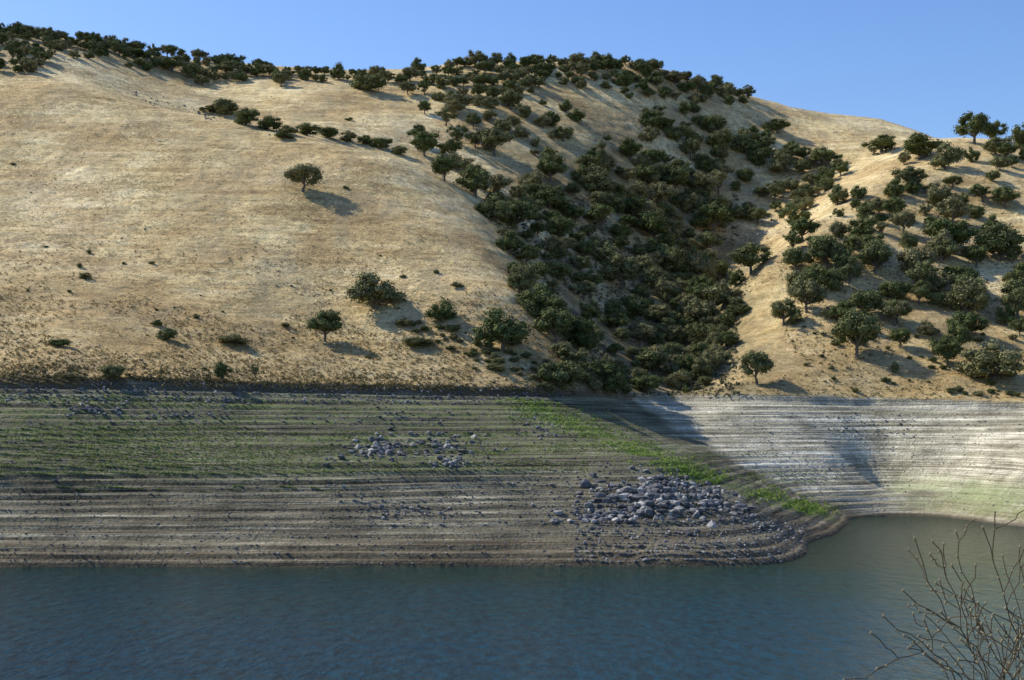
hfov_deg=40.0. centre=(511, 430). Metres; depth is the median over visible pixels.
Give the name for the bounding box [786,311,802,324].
oak tree
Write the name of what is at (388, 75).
oak tree
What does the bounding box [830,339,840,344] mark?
bush
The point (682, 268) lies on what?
oak tree
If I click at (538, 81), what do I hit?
oak tree
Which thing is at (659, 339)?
oak tree
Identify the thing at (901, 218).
oak tree
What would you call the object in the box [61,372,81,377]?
bush
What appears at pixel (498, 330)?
oak tree
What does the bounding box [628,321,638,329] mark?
oak tree
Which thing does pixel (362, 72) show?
oak tree
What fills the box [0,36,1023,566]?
hillside terrain
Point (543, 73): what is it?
oak tree
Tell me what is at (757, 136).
oak tree
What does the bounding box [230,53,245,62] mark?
oak tree
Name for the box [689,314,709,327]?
oak tree
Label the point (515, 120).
oak tree
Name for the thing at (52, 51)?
oak tree
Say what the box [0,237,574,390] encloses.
dry brush
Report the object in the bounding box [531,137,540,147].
oak tree
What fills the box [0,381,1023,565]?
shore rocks
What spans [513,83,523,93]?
oak tree
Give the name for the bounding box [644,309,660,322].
oak tree
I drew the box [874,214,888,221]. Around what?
oak tree
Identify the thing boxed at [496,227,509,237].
oak tree
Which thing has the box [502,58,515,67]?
oak tree
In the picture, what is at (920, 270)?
oak tree
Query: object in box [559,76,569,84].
oak tree
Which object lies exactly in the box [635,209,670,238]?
oak tree
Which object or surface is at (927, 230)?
oak tree
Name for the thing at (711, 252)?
oak tree
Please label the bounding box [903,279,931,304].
oak tree
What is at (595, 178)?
oak tree
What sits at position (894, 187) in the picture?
oak tree
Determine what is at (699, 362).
oak tree
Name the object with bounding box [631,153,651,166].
oak tree
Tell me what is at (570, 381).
bush
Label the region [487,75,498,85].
oak tree
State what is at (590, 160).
oak tree
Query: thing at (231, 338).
bush
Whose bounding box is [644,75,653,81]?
oak tree
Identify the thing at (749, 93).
oak tree
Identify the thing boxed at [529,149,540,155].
oak tree
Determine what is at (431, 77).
oak tree
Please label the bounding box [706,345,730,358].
oak tree
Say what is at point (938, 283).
oak tree
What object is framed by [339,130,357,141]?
oak tree
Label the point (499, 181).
oak tree
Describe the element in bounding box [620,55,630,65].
oak tree
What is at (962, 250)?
oak tree
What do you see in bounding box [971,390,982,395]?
bush
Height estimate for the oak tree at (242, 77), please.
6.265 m
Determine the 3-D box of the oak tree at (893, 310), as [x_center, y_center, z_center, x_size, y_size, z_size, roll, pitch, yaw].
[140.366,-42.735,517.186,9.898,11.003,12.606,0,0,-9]
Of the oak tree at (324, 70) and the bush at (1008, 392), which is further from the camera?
the oak tree at (324, 70)
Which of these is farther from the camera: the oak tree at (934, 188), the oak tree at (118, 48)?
the oak tree at (118, 48)
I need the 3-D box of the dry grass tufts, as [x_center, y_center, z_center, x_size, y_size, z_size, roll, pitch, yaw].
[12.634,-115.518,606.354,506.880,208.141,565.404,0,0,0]
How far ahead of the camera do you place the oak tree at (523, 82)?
753.22 m
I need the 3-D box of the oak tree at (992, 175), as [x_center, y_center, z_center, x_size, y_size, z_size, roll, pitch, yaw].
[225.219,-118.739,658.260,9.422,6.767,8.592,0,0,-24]
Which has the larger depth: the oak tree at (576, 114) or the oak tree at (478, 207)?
the oak tree at (576, 114)
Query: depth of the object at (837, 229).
581.42 m
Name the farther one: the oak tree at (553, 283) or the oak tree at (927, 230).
the oak tree at (927, 230)
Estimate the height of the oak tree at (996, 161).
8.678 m
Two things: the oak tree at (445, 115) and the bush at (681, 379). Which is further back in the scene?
the oak tree at (445, 115)
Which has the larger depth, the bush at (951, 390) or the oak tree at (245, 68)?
the oak tree at (245, 68)
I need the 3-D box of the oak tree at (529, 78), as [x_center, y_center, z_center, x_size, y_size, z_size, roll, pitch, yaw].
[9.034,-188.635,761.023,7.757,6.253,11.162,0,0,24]
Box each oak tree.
[0,32,9,44]
[0,58,6,69]
[1,27,12,33]
[3,41,23,58]
[6,21,28,34]
[6,31,18,39]
[6,40,22,48]
[8,58,18,66]
[12,65,23,71]
[15,54,26,60]
[18,24,36,35]
[19,31,34,40]
[19,56,37,71]
[20,43,32,54]
[21,39,29,45]
[29,46,40,56]
[31,42,39,47]
[34,26,53,39]
[34,51,51,62]
[36,58,43,66]
[42,35,55,45]
[43,39,56,49]
[46,49,56,55]
[52,39,68,50]
[53,30,66,39]
[64,37,78,46]
[64,39,73,48]
[68,48,81,57]
[75,31,94,42]
[76,41,88,50]
[82,50,95,58]
[86,39,104,49]
[90,48,105,57]
[92,34,104,42]
[102,39,111,49]
[103,34,115,41]
[103,48,108,55]
[109,40,131,56]
[120,37,139,47]
[122,49,132,60]
[123,61,133,66]
[129,48,142,57]
[132,40,146,49]
[132,58,144,67]
[139,50,153,59]
[141,62,152,70]
[146,43,160,51]
[149,58,160,66]
[152,51,161,56]
[156,55,168,67]
[158,44,168,56]
[161,55,184,72]
[166,44,178,58]
[176,48,185,56]
[180,61,200,78]
[181,53,191,62]
[190,49,209,58]
[193,56,200,61]
[194,75,209,85]
[198,65,211,78]
[201,56,211,65]
[207,69,221,79]
[211,54,224,59]
[211,56,221,64]
[211,97,239,114]
[213,60,236,73]
[214,361,233,383]
[224,52,233,59]
[227,72,239,81]
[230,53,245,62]
[233,107,261,124]
[235,61,244,67]
[237,72,248,80]
[238,63,252,74]
[250,61,264,76]
[250,364,258,377]
[251,58,263,68]
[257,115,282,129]
[260,64,278,76]
[270,67,285,80]
[272,72,293,86]
[278,124,299,133]
[281,163,323,191]
[284,70,291,76]
[293,65,302,71]
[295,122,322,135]
[296,66,311,79]
[305,309,344,341]
[310,66,320,73]
[311,74,318,81]
[318,66,329,74]
[318,74,327,81]
[318,126,339,137]
[328,61,345,79]
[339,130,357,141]
[341,269,407,308]
[342,74,350,81]
[348,68,357,74]
[349,72,388,90]
[356,135,372,144]
[358,68,369,75]
[367,137,393,148]
[369,65,379,74]
[380,70,395,81]
[390,145,408,154]
[394,74,407,82]
[398,81,416,94]
[401,65,421,81]
[405,123,425,136]
[410,57,426,70]
[410,130,441,156]
[416,80,431,95]
[417,100,431,113]
[419,75,429,82]
[424,298,458,322]
[428,73,441,85]
[430,64,445,74]
[430,155,465,181]
[431,92,441,100]
[434,74,450,88]
[434,106,457,125]
[435,138,462,155]
[439,89,459,100]
[442,66,454,75]
[443,59,455,66]
[444,92,475,105]
[444,98,465,113]
[445,124,468,141]
[446,151,475,170]
[448,75,459,85]
[450,65,463,74]
[451,56,464,67]
[452,166,491,197]
[457,76,469,84]
[457,85,468,94]
[457,163,484,176]
[463,49,485,63]
[464,112,480,128]
[465,58,473,67]
[465,129,481,148]
[469,184,483,193]
[469,304,530,349]
[470,83,484,94]
[470,93,486,105]
[471,73,492,83]
[474,60,494,73]
[474,202,491,212]
[478,126,516,156]
[479,95,498,109]
[481,108,497,121]
[481,192,513,222]
[483,83,489,95]
[486,85,498,97]
[486,190,505,202]
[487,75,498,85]
[488,173,513,191]
[489,52,502,65]
[493,118,511,131]
[494,64,508,72]
[494,229,524,253]
[496,72,507,83]
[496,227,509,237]
[499,86,508,93]
[499,88,523,109]
[499,199,538,230]
[501,195,515,202]
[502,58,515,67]
[502,67,529,81]
[504,52,516,62]
[504,79,516,89]
[505,261,521,272]
[505,264,532,292]
[506,115,520,125]
[508,183,528,198]
[509,62,521,69]
[510,263,541,289]
[511,124,530,138]
[511,243,540,263]
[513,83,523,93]
[515,103,531,117]
[515,290,533,298]
[516,169,543,185]
[516,282,554,309]
[517,195,544,212]
[517,230,534,239]
[518,79,530,88]
[518,261,550,278]
[520,55,535,66]
[520,300,534,312]
[524,65,535,75]
[524,75,533,85]
[526,182,541,198]
[526,296,567,330]
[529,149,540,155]
[529,221,546,236]
[530,306,574,343]
[531,53,543,63]
[531,64,540,72]
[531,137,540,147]
[531,182,569,209]
[532,55,545,65]
[532,115,551,128]
[533,77,545,87]
[533,242,543,251]
[534,152,568,183]
[534,212,545,220]
[534,360,585,383]
[536,69,550,78]
[538,62,555,72]
[538,99,547,104]
[540,146,558,159]
[540,251,556,259]
[541,110,561,126]
[541,210,559,220]
[541,234,568,251]
[542,260,552,266]
[545,54,556,63]
[545,215,575,236]
[546,125,575,141]
[546,285,555,294]
[547,130,555,138]
[547,279,558,287]
[548,262,573,281]
[548,341,571,360]
[552,247,572,261]
[554,72,561,79]
[554,184,566,197]
[555,346,589,364]
[556,57,564,65]
[558,64,570,71]
[558,98,572,112]
[558,199,574,213]
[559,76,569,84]
[559,236,578,252]
[561,316,596,341]
[563,205,584,222]
[564,70,574,77]
[564,182,581,196]
[566,107,585,121]
[567,61,590,77]
[568,52,590,64]
[568,255,592,271]
[568,331,600,351]
[569,163,589,184]
[569,232,586,241]
[569,280,597,301]
[571,76,578,83]
[571,271,584,281]
[573,240,595,257]
[574,153,600,168]
[575,75,587,88]
[576,371,592,384]
[578,164,618,192]
[578,299,602,323]
[579,223,598,238]
[580,268,603,284]
[583,202,613,229]
[585,359,624,384]
[586,57,596,63]
[586,146,605,157]
[587,62,601,71]
[587,235,601,243]
[590,74,598,81]
[590,191,614,205]
[591,50,599,60]
[591,239,618,264]
[592,323,604,340]
[594,372,629,394]
[596,252,640,290]
[597,54,606,60]
[598,141,606,147]
[598,312,630,331]
[599,52,616,70]
[599,153,616,171]
[600,81,612,88]
[600,239,612,247]
[601,73,612,79]
[603,134,611,140]
[603,273,616,281]
[603,302,627,315]
[605,298,622,307]
[606,192,625,213]
[606,342,624,356]
[609,182,625,196]
[609,222,632,239]
[610,69,634,86]
[611,327,630,341]
[612,234,630,249]
[614,166,625,175]
[615,58,623,69]
[615,167,637,183]
[618,137,642,160]
[618,214,637,226]
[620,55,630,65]
[620,86,628,92]
[621,294,650,320]
[621,296,629,301]
[622,196,646,215]
[624,70,635,75]
[624,179,649,199]
[625,91,633,98]
[625,347,642,359]
[627,323,655,345]
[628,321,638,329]
[629,243,647,254]
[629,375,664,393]
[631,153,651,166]
[632,61,647,74]
[632,73,643,82]
[633,283,651,297]
[634,58,648,69]
[634,78,648,93]
[634,200,663,218]
[635,164,661,185]
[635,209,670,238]
[635,320,656,342]
[635,349,666,370]
[636,172,659,186]
[637,254,656,272]
[638,109,661,126]
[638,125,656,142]
[638,264,665,287]
[639,251,663,263]
[640,65,652,77]
[640,148,666,164]
[642,88,655,97]
[642,238,662,253]
[643,344,669,370]
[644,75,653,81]
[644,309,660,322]
[645,298,656,310]
[647,59,661,69]
[647,303,671,322]
[647,321,659,331]
[647,331,664,344]
[649,181,679,203]
[651,129,660,135]
[651,277,683,301]
[652,71,660,76]
[652,105,666,111]
[653,76,663,86]
[653,243,688,272]
[655,109,664,116]
[655,164,669,177]
[655,168,685,186]
[655,201,676,217]
[656,157,691,188]
[656,231,681,249]
[656,324,683,340]
[657,86,671,92]
[657,116,675,126]
[657,119,673,129]
[659,90,669,99]
[659,317,676,326]
[660,342,683,354]
[661,154,675,163]
[661,310,681,321]
[662,361,679,374]
[663,125,692,142]
[663,272,677,281]
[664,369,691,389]
[665,70,687,84]
[665,211,684,225]
[665,354,684,361]
[667,297,678,309]
[668,192,682,204]
[669,90,683,100]
[670,331,687,343]
[671,368,693,385]
[672,264,690,273]
[672,314,695,330]
[674,272,697,280]
[674,353,695,370]
[675,278,687,290]
[675,292,703,306]
[676,81,696,93]
[676,192,704,213]
[677,303,690,317]
[678,101,691,116]
[678,138,700,160]
[678,238,702,250]
[678,283,710,300]
[679,121,693,126]
[679,346,692,354]
[680,189,697,195]
[680,227,695,238]
[682,70,692,80]
[682,297,720,320]
[682,321,701,332]
[683,274,710,291]
[683,322,710,342]
[684,130,701,145]
[685,245,708,270]
[686,167,695,176]
[687,93,699,98]
[687,172,720,194]
[687,253,717,280]
[687,334,706,345]
[689,76,705,92]
[689,218,704,229]
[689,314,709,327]
[689,341,710,356]
[690,100,700,113]
[691,97,699,103]
[691,115,701,125]
[691,153,702,161]
[691,355,713,375]
[692,201,737,234]
[693,371,705,376]
[694,153,714,173]
[694,231,724,250]
[697,190,710,197]
[698,94,708,102]
[698,248,718,259]
[699,83,715,97]
[699,114,726,132]
[699,195,730,207]
[699,315,721,326]
[699,342,725,368]
[701,279,732,307]
[704,127,734,150]
[704,331,723,346]
[704,338,712,347]
[705,161,736,173]
[706,256,720,270]
[706,278,715,293]
[706,323,729,336]
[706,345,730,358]
[709,74,723,90]
[709,82,719,89]
[709,146,721,158]
[711,168,728,194]
[713,158,725,163]
[716,82,737,95]
[716,259,730,277]
[716,331,739,346]
[717,194,733,211]
[717,290,733,309]
[718,311,735,324]
[719,150,728,158]
[720,319,735,327]
[720,334,740,347]
[722,94,734,105]
[724,304,738,314]
[726,241,772,274]
[728,203,746,219]
[728,268,745,286]
[728,297,744,305]
[730,180,741,190]
[731,132,762,155]
[731,288,742,296]
[732,126,754,142]
[733,303,750,315]
[734,88,745,96]
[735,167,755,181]
[738,95,748,103]
[738,349,775,384]
[739,204,751,219]
[741,84,754,97]
[741,201,756,208]
[744,207,771,224]
[745,87,755,98]
[745,124,758,133]
[747,146,771,165]
[753,132,761,140]
[753,186,770,197]
[760,128,772,136]
[760,135,776,148]
[761,118,791,133]
[763,179,785,200]
[766,148,793,173]
[767,147,776,158]
[767,200,782,211]
[769,297,802,325]
[776,143,805,156]
[777,202,811,225]
[780,246,816,271]
[783,229,802,247]
[784,176,799,191]
[785,269,801,286]
[786,276,828,312]
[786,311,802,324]
[788,182,815,198]
[789,216,821,240]
[791,158,812,174]
[791,196,815,210]
[795,145,811,158]
[796,266,847,291]
[798,184,814,191]
[799,172,818,184]
[803,262,825,277]
[807,156,816,164]
[807,233,855,269]
[809,145,837,165]
[810,185,825,196]
[811,147,843,166]
[813,175,835,190]
[815,168,834,179]
[817,165,831,172]
[817,305,840,320]
[827,299,855,318]
[828,184,849,205]
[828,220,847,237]
[828,306,883,357]
[829,248,858,280]
[830,160,849,176]
[831,158,843,164]
[831,207,844,216]
[838,262,862,282]
[842,239,858,246]
[843,233,885,251]
[845,215,878,235]
[847,289,884,313]
[849,198,860,210]
[850,184,867,198]
[855,238,894,274]
[856,201,876,218]
[860,134,897,153]
[864,196,887,214]
[866,144,879,155]
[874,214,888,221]
[875,221,889,232]
[877,300,909,325]
[878,281,911,300]
[880,196,907,215]
[881,299,914,323]
[883,177,905,195]
[886,327,912,347]
[888,165,928,182]
[889,209,917,233]
[895,246,939,276]
[898,151,911,164]
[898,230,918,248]
[900,132,942,159]
[903,132,921,154]
[903,180,923,193]
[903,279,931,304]
[904,259,940,281]
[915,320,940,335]
[918,202,933,214]
[919,220,952,237]
[920,238,962,263]
[921,270,957,292]
[922,182,933,190]
[923,180,951,206]
[923,215,934,223]
[924,275,944,293]
[925,228,956,259]
[926,291,952,307]
[926,335,964,365]
[927,140,965,169]
[927,187,958,207]
[928,216,983,254]
[934,196,972,224]
[938,264,960,275]
[942,175,963,187]
[942,322,971,353]
[943,277,991,312]
[945,310,990,332]
[948,264,981,284]
[951,110,994,144]
[951,274,985,292]
[952,338,1023,380]
[958,191,970,202]
[959,246,967,257]
[961,146,980,162]
[963,243,988,266]
[967,183,991,202]
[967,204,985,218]
[972,221,1023,260]
[980,136,1015,155]
[980,213,999,229]
[982,120,1008,139]
[985,170,1000,181]
[988,155,1012,170]
[990,184,1022,208]
[994,303,1019,325]
[996,143,1019,157]
[999,243,1022,263]
[999,260,1023,281]
[1000,276,1023,304]
[1000,287,1023,318]
[1007,155,1019,167]
[1007,316,1023,336]
[1011,122,1023,147]
[1018,147,1023,158]
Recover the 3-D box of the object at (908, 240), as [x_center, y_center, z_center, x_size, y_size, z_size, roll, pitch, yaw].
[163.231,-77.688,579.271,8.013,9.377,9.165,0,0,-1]
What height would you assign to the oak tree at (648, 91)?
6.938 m
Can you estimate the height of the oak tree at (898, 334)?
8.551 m
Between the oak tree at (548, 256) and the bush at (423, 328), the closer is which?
the bush at (423, 328)
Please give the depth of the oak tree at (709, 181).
737.03 m
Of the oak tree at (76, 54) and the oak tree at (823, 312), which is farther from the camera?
the oak tree at (76, 54)
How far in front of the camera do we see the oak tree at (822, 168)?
766.34 m
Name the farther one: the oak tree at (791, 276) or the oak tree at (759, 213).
the oak tree at (759, 213)
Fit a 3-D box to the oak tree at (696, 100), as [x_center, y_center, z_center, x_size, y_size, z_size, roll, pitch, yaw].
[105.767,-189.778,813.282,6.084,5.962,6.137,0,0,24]
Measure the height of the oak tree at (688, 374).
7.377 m
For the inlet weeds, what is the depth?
402.46 m
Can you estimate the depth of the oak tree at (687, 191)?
726.36 m
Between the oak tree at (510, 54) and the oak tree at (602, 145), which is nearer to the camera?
the oak tree at (602, 145)
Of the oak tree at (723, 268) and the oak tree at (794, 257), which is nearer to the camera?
the oak tree at (794, 257)
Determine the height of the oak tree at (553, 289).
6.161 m
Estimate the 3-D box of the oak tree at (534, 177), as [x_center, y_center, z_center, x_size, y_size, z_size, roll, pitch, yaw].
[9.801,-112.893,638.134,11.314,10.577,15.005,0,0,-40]
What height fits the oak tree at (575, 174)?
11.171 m
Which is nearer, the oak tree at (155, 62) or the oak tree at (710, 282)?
the oak tree at (710, 282)
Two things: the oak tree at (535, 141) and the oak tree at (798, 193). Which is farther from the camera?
the oak tree at (798, 193)
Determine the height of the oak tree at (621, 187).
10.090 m
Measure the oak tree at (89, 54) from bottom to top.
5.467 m
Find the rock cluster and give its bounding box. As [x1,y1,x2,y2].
[64,395,545,433]
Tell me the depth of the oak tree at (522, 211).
560.93 m
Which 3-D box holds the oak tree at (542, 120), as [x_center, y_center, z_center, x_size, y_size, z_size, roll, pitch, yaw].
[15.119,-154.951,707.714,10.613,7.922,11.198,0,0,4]
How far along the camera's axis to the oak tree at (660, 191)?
695.92 m
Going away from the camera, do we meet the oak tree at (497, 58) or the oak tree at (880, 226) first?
the oak tree at (880, 226)
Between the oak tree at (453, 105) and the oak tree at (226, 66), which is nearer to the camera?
the oak tree at (453, 105)
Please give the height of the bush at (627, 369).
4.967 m
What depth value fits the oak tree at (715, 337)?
526.54 m
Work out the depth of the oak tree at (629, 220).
649.71 m
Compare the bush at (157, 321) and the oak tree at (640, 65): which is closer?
the bush at (157, 321)
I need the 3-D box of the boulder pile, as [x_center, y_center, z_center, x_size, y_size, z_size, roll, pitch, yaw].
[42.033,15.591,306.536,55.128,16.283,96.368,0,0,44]
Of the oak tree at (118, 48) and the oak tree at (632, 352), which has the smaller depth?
the oak tree at (632, 352)
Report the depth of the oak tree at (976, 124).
733.81 m
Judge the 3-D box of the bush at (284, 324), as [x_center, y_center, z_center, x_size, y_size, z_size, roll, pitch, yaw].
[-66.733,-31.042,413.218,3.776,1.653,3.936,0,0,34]
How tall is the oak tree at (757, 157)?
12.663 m
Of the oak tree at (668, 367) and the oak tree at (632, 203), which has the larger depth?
the oak tree at (632, 203)
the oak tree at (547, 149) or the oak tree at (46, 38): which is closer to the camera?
the oak tree at (547, 149)
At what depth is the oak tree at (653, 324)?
560.93 m
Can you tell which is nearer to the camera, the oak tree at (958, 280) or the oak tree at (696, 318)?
the oak tree at (958, 280)
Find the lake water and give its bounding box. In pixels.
[0,516,1023,679]
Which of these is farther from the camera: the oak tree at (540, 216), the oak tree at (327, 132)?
the oak tree at (327, 132)
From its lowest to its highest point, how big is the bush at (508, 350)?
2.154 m
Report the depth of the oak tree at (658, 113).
778.68 m
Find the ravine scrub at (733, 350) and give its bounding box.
[482,187,739,396]
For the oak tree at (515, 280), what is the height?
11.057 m
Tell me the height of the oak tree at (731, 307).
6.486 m
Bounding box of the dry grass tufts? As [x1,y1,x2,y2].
[0,60,1022,390]
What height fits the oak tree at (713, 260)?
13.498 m
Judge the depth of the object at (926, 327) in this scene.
508.42 m
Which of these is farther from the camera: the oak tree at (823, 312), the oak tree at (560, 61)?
the oak tree at (560, 61)
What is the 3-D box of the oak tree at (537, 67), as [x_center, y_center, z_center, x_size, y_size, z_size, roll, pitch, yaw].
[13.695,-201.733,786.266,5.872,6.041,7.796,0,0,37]
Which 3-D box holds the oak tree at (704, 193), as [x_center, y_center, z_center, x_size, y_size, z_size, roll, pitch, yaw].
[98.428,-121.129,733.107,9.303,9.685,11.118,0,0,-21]
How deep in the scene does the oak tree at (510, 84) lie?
746.19 m
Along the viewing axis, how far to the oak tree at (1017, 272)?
552.88 m
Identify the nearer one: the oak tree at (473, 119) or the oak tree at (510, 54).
the oak tree at (473, 119)
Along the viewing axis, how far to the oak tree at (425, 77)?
751.82 m
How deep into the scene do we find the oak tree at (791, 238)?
573.23 m
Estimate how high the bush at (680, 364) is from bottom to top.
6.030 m
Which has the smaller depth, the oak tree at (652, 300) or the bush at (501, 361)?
the bush at (501, 361)
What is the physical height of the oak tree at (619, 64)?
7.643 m
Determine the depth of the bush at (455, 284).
447.75 m
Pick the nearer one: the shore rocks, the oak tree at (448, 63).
the shore rocks
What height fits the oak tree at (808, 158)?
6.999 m
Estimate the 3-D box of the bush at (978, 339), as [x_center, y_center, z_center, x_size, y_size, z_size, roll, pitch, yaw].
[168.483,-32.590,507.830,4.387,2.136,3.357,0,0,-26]
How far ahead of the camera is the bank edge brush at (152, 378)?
354.81 m
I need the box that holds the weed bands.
[0,392,588,492]
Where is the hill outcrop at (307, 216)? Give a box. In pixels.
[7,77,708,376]
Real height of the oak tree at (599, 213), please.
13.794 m
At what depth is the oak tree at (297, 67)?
761.27 m
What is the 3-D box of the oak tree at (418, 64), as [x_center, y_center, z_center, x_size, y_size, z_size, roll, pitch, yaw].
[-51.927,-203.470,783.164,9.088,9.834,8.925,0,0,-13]
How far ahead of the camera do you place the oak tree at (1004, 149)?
696.36 m
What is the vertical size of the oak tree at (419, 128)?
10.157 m
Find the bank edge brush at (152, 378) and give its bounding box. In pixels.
[0,362,574,393]
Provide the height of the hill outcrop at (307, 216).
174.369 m
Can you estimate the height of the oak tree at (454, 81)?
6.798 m
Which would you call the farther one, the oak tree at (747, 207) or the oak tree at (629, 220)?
the oak tree at (747, 207)
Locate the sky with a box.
[0,0,1023,139]
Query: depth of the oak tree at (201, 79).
727.31 m
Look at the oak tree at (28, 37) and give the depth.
688.10 m
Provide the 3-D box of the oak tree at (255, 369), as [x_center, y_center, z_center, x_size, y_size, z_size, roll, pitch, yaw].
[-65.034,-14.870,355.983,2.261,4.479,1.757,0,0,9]
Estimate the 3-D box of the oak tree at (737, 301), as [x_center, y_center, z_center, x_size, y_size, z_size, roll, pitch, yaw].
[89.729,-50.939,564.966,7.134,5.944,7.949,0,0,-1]
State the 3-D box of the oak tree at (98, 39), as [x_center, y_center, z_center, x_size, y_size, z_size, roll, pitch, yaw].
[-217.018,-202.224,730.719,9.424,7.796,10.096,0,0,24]
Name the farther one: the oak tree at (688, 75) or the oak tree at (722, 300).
the oak tree at (688, 75)
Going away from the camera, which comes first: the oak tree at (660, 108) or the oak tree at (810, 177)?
the oak tree at (810, 177)
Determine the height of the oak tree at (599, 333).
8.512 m
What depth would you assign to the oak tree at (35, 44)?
677.26 m
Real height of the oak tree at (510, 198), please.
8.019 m
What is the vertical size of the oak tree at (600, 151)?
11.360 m
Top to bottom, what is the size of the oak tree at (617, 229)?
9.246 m
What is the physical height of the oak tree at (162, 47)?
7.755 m
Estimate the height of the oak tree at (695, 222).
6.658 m
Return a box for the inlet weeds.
[686,430,848,513]
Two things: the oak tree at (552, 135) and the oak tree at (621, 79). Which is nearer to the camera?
the oak tree at (552, 135)
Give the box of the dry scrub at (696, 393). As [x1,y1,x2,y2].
[576,195,1021,398]
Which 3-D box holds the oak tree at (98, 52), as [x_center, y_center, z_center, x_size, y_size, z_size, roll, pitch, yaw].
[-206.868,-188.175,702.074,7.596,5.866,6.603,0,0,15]
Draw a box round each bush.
[48,339,70,346]
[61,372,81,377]
[79,272,91,278]
[99,364,125,379]
[150,319,163,325]
[155,327,177,340]
[199,105,216,111]
[216,333,249,344]
[274,131,294,137]
[280,322,290,326]
[394,317,414,325]
[401,336,434,345]
[420,325,430,330]
[445,325,459,330]
[445,345,456,349]
[447,333,459,338]
[451,282,464,286]
[468,351,477,356]
[473,340,481,345]
[481,347,493,353]
[483,342,493,347]
[485,363,505,370]
[488,353,500,357]
[491,358,505,364]
[502,348,513,353]
[509,356,521,361]
[510,366,520,371]
[520,353,531,357]
[528,374,540,379]
[541,382,553,387]
[563,376,576,385]
[578,359,591,369]
[585,371,597,379]
[587,378,603,392]
[600,356,612,362]
[613,359,624,366]
[619,363,630,374]
[621,385,631,395]
[631,361,640,367]
[632,367,647,375]
[669,359,686,369]
[682,386,690,392]
[691,382,703,389]
[697,376,711,386]
[699,363,715,375]
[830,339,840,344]
[880,376,891,381]
[890,361,898,372]
[945,388,956,392]
[955,386,964,391]
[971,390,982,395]
[973,338,984,341]
[985,379,996,384]
[986,388,995,392]
[1004,390,1015,394]
[1007,334,1018,339]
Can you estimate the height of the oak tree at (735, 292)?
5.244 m
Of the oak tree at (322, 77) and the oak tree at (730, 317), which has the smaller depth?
the oak tree at (730, 317)
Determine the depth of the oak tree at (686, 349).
524.56 m
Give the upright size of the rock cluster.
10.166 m
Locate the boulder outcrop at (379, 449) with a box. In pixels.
[317,404,582,526]
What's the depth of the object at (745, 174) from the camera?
766.08 m
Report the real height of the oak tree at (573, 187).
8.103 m
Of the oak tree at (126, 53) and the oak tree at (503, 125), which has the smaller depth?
the oak tree at (503, 125)
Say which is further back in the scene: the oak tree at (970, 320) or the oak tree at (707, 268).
the oak tree at (707, 268)
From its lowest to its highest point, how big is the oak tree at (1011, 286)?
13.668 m
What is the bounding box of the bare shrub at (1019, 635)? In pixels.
[843,510,1023,679]
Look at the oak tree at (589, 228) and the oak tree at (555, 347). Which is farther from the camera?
the oak tree at (589, 228)
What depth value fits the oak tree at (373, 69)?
768.46 m
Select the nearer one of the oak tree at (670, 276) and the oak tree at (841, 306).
the oak tree at (841, 306)
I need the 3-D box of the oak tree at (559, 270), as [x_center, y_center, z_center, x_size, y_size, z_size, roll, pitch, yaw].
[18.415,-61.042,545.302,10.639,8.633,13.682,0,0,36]
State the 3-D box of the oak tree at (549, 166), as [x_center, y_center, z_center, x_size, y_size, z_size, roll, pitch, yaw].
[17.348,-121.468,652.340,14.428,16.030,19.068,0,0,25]
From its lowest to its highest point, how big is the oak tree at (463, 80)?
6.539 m
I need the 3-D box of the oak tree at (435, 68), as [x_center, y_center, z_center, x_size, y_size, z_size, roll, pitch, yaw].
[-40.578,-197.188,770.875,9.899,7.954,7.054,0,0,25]
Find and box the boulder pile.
[531,463,803,542]
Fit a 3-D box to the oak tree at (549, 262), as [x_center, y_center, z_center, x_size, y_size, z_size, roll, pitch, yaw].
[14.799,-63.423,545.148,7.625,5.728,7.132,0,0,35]
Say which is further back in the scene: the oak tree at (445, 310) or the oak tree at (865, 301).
the oak tree at (865, 301)
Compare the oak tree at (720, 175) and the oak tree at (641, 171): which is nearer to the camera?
the oak tree at (641, 171)

